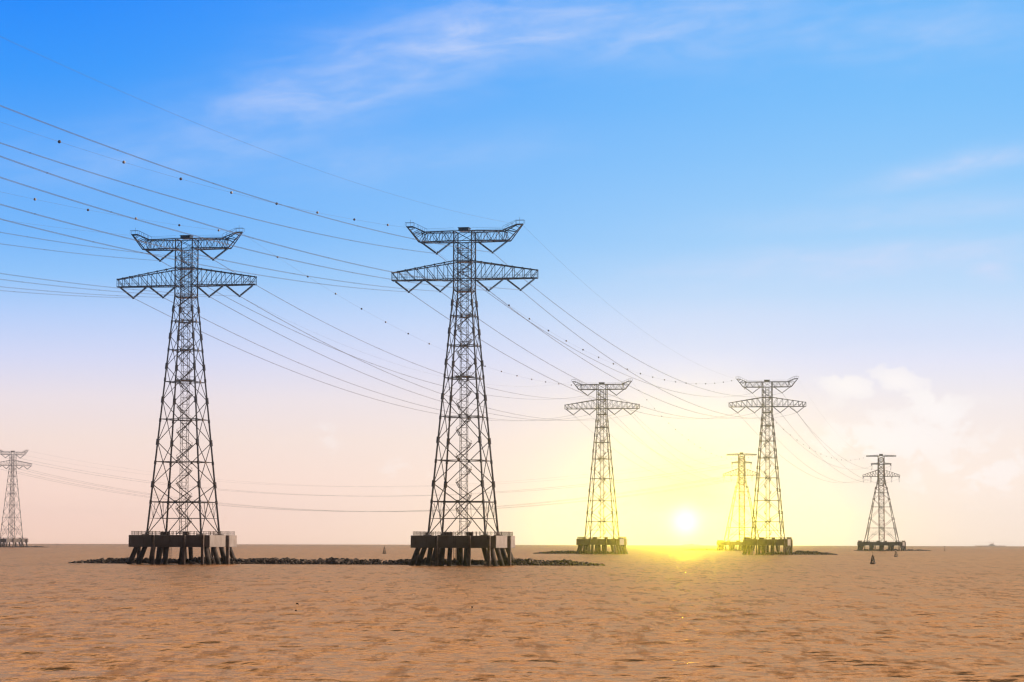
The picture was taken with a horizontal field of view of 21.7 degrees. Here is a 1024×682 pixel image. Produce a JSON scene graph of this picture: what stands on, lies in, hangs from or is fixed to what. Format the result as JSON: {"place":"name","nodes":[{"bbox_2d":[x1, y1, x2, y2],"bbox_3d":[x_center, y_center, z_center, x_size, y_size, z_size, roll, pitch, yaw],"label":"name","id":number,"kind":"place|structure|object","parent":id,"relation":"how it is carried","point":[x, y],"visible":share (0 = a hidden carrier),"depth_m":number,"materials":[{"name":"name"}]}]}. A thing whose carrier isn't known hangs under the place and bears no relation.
{"place":"outdoors","nodes":[
{"label":"outdoors","id":0,"kind":"place"},
{"bbox_2d":[0,544,1023,681],"bbox_3d":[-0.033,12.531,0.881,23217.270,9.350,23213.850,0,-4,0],"label":"sea","id":1,"kind":"structure","parent":0,"point":[659,613],"depth_m":281.98,"materials":[{"name":"liquid"}]},
{"bbox_2d":[0,538,27,546],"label":"pile platform","id":2,"kind":"structure","parent":1,"relation":"in","point":[3,541],"depth_m":3079.96,"materials":[{"name":"concrete"}]},
{"bbox_2d":[0,449,31,538],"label":"lattice pylon","id":3,"kind":"object","parent":2,"relation":"on","point":[13,484],"visible":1,"depth_m":3094.67,"materials":[{"name":"metal"}]},
{"bbox_2d":[0,450,707,486],"bbox_3d":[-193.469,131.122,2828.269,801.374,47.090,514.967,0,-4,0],"label":"ground wire","id":4,"kind":"object","parent":3,"relation":"attached to","point":[383,486],"visible":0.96,"depth_m":2787.37,"materials":[{"name":"metal"}]},
{"bbox_2d":[1,469,710,511],"bbox_3d":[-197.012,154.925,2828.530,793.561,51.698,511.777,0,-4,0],"label":"power cable","id":5,"kind":"object","parent":3,"relation":"hanging from","point":[350,511],"visible":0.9,"depth_m":2795.66,"materials":[{"name":"metal"}]},
{"bbox_2d":[9,469,723,511],"bbox_3d":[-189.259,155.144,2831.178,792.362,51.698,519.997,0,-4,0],"label":"power cable","id":6,"kind":"object","parent":3,"relation":"hanging from","point":[384,511],"visible":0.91,"depth_m":2791.75,"materials":[{"name":"metal"}]},
{"bbox_2d":[13,459,727,495],"bbox_3d":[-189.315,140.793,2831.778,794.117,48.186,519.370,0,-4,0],"label":"power cable","id":7,"kind":"object","parent":3,"relation":"hanging from","point":[412,495],"visible":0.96,"depth_m":2773.76,"materials":[{"name":"metal"}]},
{"bbox_2d":[26,459,728,495],"bbox_3d":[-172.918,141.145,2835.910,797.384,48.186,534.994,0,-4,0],"label":"power cable","id":8,"kind":"object","parent":3,"relation":"hanging from","point":[333,495],"visible":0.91,"depth_m":2849.66,"materials":[{"name":"metal"}]},
{"bbox_2d":[20,469,737,511],"bbox_3d":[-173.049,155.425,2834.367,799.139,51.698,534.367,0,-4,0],"label":"power cable","id":9,"kind":"object","parent":3,"relation":"hanging from","point":[394,511],"visible":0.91,"depth_m":2801.14,"materials":[{"name":"metal"}]},
{"bbox_2d":[36,471,740,511],"bbox_3d":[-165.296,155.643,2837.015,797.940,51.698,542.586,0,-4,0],"label":"power cable","id":10,"kind":"object","parent":3,"relation":"hanging from","point":[366,511],"visible":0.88,"depth_m":2828.01,"materials":[{"name":"metal"}]},
{"bbox_2d":[36,452,741,486],"bbox_3d":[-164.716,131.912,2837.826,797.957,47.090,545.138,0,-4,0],"label":"ground wire","id":11,"kind":"object","parent":3,"relation":"attached to","point":[424,486],"visible":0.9,"depth_m":2784.50,"materials":[{"name":"metal"}]},
{"bbox_2d":[0,546,42,546],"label":"rock bank","id":12,"kind":"object","parent":1,"relation":"in","point":[22,546],"visible":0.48,"depth_m":3080.41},
{"bbox_2d":[127,531,236,563],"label":"pile platform","id":13,"kind":"structure","parent":1,"relation":"in","point":[163,541],"depth_m":890.23,"materials":[{"name":"concrete"}]},
{"bbox_2d":[117,228,256,533],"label":"lattice pylon","id":14,"kind":"object","parent":13,"relation":"on","point":[192,267],"visible":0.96,"depth_m":906.79,"materials":[{"name":"metal"}]},
{"bbox_2d":[2,290,127,297],"bbox_3d":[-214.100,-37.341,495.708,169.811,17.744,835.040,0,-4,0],"label":"power cable","id":15,"kind":"object","parent":14,"relation":"hanging from","point":[65,295],"visible":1,"depth_m":844.67,"materials":[{"name":"metal"}]},
{"bbox_2d":[0,243,154,260],"bbox_3d":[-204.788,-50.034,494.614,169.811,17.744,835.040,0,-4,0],"label":"power cable","id":16,"kind":"object","parent":14,"relation":"hanging from","point":[75,253],"visible":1,"depth_m":829.01,"materials":[{"name":"metal"}]},
{"bbox_2d":[0,286,160,297],"bbox_3d":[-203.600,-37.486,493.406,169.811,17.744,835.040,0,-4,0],"label":"power cable","id":17,"kind":"object","parent":14,"relation":"hanging from","point":[77,293],"visible":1,"depth_m":829.76,"materials":[{"name":"metal"}]},
{"bbox_2d":[0,279,200,296],"bbox_3d":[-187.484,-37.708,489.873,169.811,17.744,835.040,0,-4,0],"label":"power cable","id":18,"kind":"object","parent":14,"relation":"hanging from","point":[95,289],"visible":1,"depth_m":798.85,"materials":[{"name":"metal"}]},
{"bbox_2d":[0,232,209,259],"bbox_3d":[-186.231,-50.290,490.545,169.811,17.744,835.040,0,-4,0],"label":"power cable","id":19,"kind":"object","parent":14,"relation":"hanging from","point":[95,247],"visible":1,"depth_m":790.77,"materials":[{"name":"metal"}]},
{"bbox_2d":[3,273,231,295],"bbox_3d":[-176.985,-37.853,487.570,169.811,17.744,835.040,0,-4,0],"label":"power cable","id":20,"kind":"object","parent":14,"relation":"hanging from","point":[110,287],"visible":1,"depth_m":777.00,"materials":[{"name":"metal"}]},
{"bbox_2d":[3,192,238,232],"bbox_3d":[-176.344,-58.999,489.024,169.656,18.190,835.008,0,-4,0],"label":"ground wire","id":21,"kind":"object","parent":14,"relation":"attached to","point":[112,214],"visible":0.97,"depth_m":777.25,"materials":[{"name":"metal"}]},
{"bbox_2d":[136,299,570,420],"bbox_3d":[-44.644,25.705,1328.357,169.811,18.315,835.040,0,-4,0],"label":"power cable","id":22,"kind":"object","parent":14,"relation":"hanging from","point":[318,380],"visible":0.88,"depth_m":1135.78,"materials":[{"name":"metal"}]},
{"bbox_2d":[137,238,569,385],"bbox_3d":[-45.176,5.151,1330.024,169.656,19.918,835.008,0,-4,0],"label":"ground wire","id":23,"kind":"object","parent":14,"relation":"attached to","point":[307,329],"visible":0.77,"depth_m":1082.83,"materials":[{"name":"metal"}]},
{"bbox_2d":[164,298,579,420],"bbox_3d":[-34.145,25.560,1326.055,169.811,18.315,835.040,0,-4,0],"label":"power cable","id":24,"kind":"object","parent":14,"relation":"hanging from","point":[327,374],"visible":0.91,"depth_m":1092.24,"materials":[{"name":"metal"}]},
{"bbox_2d":[161,261,586,398],"bbox_3d":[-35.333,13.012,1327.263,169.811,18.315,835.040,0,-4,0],"label":"power cable","id":25,"kind":"object","parent":14,"relation":"hanging from","point":[333,348],"visible":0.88,"depth_m":1115.53,"materials":[{"name":"metal"}]},
{"bbox_2d":[211,297,610,420],"bbox_3d":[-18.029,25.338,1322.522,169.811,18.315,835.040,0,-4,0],"label":"power cable","id":26,"kind":"object","parent":14,"relation":"hanging from","point":[358,371],"visible":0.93,"depth_m":1086.70,"materials":[{"name":"metal"}]},
{"bbox_2d":[214,260,613,398],"bbox_3d":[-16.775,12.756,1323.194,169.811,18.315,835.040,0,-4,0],"label":"power cable","id":27,"kind":"object","parent":14,"relation":"hanging from","point":[370,344],"visible":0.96,"depth_m":1107.06,"materials":[{"name":"metal"}]},
{"bbox_2d":[241,297,629,420],"bbox_3d":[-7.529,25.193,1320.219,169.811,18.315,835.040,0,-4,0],"label":"power cable","id":28,"kind":"object","parent":14,"relation":"hanging from","point":[387,372],"visible":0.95,"depth_m":1085.97,"materials":[{"name":"metal"}]},
{"bbox_2d":[248,237,625,385],"bbox_3d":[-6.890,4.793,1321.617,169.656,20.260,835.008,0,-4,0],"label":"ground wire","id":29,"kind":"object","parent":14,"relation":"attached to","point":[429,343],"visible":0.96,"depth_m":1175.84,"materials":[{"name":"metal"}]},
{"bbox_2d":[69,556,604,565],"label":"rock bank","id":30,"kind":"object","parent":1,"relation":"in","point":[357,561],"visible":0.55,"depth_m":901.05,"materials":[{"name":"black stone"}]},
{"bbox_2d":[409,531,515,565],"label":"pile platform","id":31,"kind":"structure","parent":1,"relation":"in","point":[468,541],"depth_m":865.24,"materials":[{"name":"concrete"}]},
{"bbox_2d":[391,217,537,534],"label":"lattice pylon","id":32,"kind":"object","parent":31,"relation":"on","point":[469,261],"visible":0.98,"depth_m":881.88,"materials":[{"name":"metal"}]},
{"bbox_2d":[0,218,407,291],"bbox_3d":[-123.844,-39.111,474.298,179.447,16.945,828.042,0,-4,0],"label":"power cable","id":33,"kind":"object","parent":32,"relation":"hanging from","point":[183,261],"visible":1,"depth_m":661.34,"materials":[{"name":"metal"}]},
{"bbox_2d":[13,126,406,227],"bbox_3d":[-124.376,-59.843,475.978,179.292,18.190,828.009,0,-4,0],"label":"ground wire","id":34,"kind":"object","parent":32,"relation":"attached to","point":[180,178],"visible":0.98,"depth_m":667.32,"materials":[{"name":"metal"}]},
{"bbox_2d":[0,142,434,253],"bbox_3d":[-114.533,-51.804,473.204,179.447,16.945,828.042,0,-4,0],"label":"power cable","id":35,"kind":"object","parent":32,"relation":"hanging from","point":[186,200],"visible":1,"depth_m":634.23,"materials":[{"name":"metal"}]},
{"bbox_2d":[1,204,439,291],"bbox_3d":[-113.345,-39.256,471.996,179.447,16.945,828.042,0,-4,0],"label":"power cable","id":36,"kind":"object","parent":32,"relation":"hanging from","point":[189,252],"visible":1,"depth_m":634.49,"materials":[{"name":"metal"}]},
{"bbox_2d":[1,177,487,290],"bbox_3d":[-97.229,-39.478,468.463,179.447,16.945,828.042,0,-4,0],"label":"power cable","id":37,"kind":"object","parent":32,"relation":"hanging from","point":[209,239],"visible":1,"depth_m":592.61,"materials":[{"name":"metal"}]},
{"bbox_2d":[0,105,491,252],"bbox_3d":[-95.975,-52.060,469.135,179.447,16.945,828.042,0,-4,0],"label":"power cable","id":38,"kind":"object","parent":32,"relation":"hanging from","point":[217,184],"visible":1,"depth_m":598.89,"materials":[{"name":"metal"}]},
{"bbox_2d":[1,156,519,289],"bbox_3d":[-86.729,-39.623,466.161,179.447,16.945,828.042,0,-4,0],"label":"power cable","id":39,"kind":"object","parent":32,"relation":"hanging from","point":[221,228],"visible":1,"depth_m":567.69,"materials":[{"name":"metal"}]},
{"bbox_2d":[0,36,520,224],"bbox_3d":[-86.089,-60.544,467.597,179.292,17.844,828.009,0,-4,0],"label":"ground wire","id":40,"kind":"object","parent":32,"relation":"attached to","point":[226,135],"visible":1,"depth_m":567.64,"materials":[{"name":"metal"}]},
{"bbox_2d":[410,293,726,418],"bbox_3d":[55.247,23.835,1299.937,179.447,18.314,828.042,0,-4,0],"label":"power cable","id":41,"kind":"object","parent":32,"relation":"hanging from","point":[542,374],"visible":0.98,"depth_m":1107.37,"materials":[{"name":"metal"}]},
{"bbox_2d":[419,237,736,383],"bbox_3d":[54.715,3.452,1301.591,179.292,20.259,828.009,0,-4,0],"label":"ground wire","id":42,"kind":"object","parent":32,"relation":"attached to","point":[582,349],"visible":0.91,"depth_m":1194.51,"materials":[{"name":"metal"}]},
{"bbox_2d":[438,254,751,396],"bbox_3d":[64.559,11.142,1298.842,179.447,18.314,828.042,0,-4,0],"label":"power cable","id":43,"kind":"object","parent":32,"relation":"hanging from","point":[578,351],"visible":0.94,"depth_m":1125.68,"materials":[{"name":"metal"}]},
{"bbox_2d":[442,292,752,418],"bbox_3d":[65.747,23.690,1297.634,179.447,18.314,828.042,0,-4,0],"label":"power cable","id":44,"kind":"object","parent":32,"relation":"hanging from","point":[578,379],"visible":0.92,"depth_m":1106.91,"materials":[{"name":"metal"}]},
{"bbox_2d":[491,292,777,418],"bbox_3d":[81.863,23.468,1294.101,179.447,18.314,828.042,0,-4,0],"label":"power cable","id":45,"kind":"object","parent":32,"relation":"hanging from","point":[600,369],"visible":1,"depth_m":1056.39,"materials":[{"name":"metal"}]},
{"bbox_2d":[494,253,775,396],"bbox_3d":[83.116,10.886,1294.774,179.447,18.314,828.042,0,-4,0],"label":"power cable","id":46,"kind":"object","parent":32,"relation":"hanging from","point":[622,350],"visible":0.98,"depth_m":1125.32,"materials":[{"name":"metal"}]},
{"bbox_2d":[522,291,796,418],"bbox_3d":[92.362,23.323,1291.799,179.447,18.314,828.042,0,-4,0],"label":"power cable","id":47,"kind":"object","parent":32,"relation":"hanging from","point":[633,373],"visible":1,"depth_m":1095.98,"materials":[{"name":"metal"}]},
{"bbox_2d":[544,246,791,382],"bbox_3d":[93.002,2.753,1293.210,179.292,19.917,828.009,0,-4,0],"label":"ground wire","id":48,"kind":"object","parent":32,"relation":"attached to","point":[645,332],"visible":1,"depth_m":1113.89,"materials":[{"name":"metal"}]},
{"bbox_2d":[533,550,617,553],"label":"rock bank","id":49,"kind":"object","parent":1,"relation":"in","point":[568,552],"visible":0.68,"depth_m":1741.10,"materials":[{"name":"brown stone"}]},
{"bbox_2d":[576,537,627,553],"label":"pile platform","id":50,"kind":"structure","parent":1,"relation":"in","point":[619,544],"depth_m":1723.02,"materials":[{"name":"concrete"}]},
{"bbox_2d":[564,379,639,537],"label":"lattice pylon","id":51,"kind":"object","parent":50,"relation":"on","point":[600,459],"visible":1,"depth_m":1739.69,"materials":[{"name":"metal"}]},
{"bbox_2d":[576,417,715,481],"bbox_3d":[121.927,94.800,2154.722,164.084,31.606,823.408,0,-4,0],"label":"power cable","id":52,"kind":"object","parent":51,"relation":"hanging from","point":[630,460],"visible":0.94,"depth_m":1972.28,"materials":[{"name":"metal"}]},
{"bbox_2d":[618,397,744,468],"bbox_3d":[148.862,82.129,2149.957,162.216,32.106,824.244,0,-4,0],"label":"power cable","id":53,"kind":"object","parent":51,"relation":"hanging from","point":[663,440],"visible":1,"depth_m":1951.45,"materials":[{"name":"metal"}]},
{"bbox_2d":[615,415,752,481],"bbox_3d":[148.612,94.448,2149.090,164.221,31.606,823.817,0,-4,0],"label":"power cable","id":54,"kind":"object","parent":51,"relation":"hanging from","point":[673,464],"visible":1,"depth_m":2021.28,"materials":[{"name":"metal"}]},
{"bbox_2d":[687,548,738,549],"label":"rock bank","id":55,"kind":"object","parent":1,"relation":"in","point":[710,549],"visible":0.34,"depth_m":2567.62,"materials":[{"name":"yellow stone"}]},
{"bbox_2d":[716,540,766,550],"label":"pile platform","id":56,"kind":"structure","parent":1,"relation":"in","point":[721,544],"depth_m":2545.66,"materials":[{"name":"concrete"}]},
{"bbox_2d":[723,452,760,539],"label":"transmission tower","id":57,"kind":"structure","parent":56,"relation":"on","point":[738,479],"depth_m":2566.26,"materials":[{"name":"metal"}]},
{"bbox_2d":[742,537,792,554],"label":"pile platform","id":58,"kind":"structure","parent":1,"relation":"in","point":[749,543],"depth_m":1690.51,"materials":[{"name":"concrete"}]},
{"bbox_2d":[729,376,805,538],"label":"lattice pylon","id":59,"kind":"object","parent":58,"relation":"on","point":[769,425],"visible":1,"depth_m":1707.44,"materials":[{"name":"metal"}]},
{"bbox_2d":[754,550,837,554],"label":"rock bank","id":60,"kind":"object","parent":1,"relation":"in","point":[798,552],"visible":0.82,"depth_m":1697.33,"materials":[{"name":"brown stone"}]},
{"bbox_2d":[870,555,875,563],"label":"bell buoy","id":61,"kind":"object","parent":1,"relation":"on","point":[872,559],"visible":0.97,"depth_m":981.33,"materials":[{"name":"paint"}]},
{"bbox_2d":[857,540,905,550],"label":"pile platform","id":62,"kind":"structure","parent":1,"relation":"in","point":[881,545],"depth_m":2572.93,"materials":[{"name":"concrete"}]},
{"bbox_2d":[862,454,899,541],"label":"transmission tower","id":63,"kind":"structure","parent":62,"relation":"on","point":[882,472],"depth_m":2595.25,"materials":[{"name":"metal"}]},
{"bbox_2d":[854,549,930,550],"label":"rock bank","id":64,"kind":"object","parent":1,"relation":"in","point":[893,550],"visible":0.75,"depth_m":2589.40,"materials":[{"name":"brown stone"}]},
{"bbox_2d":[0,0,1023,545],"label":"sky","id":65,"kind":"structure","parent":0,"point":[828,195],"materials":[{"name":"blue"}]}
]}

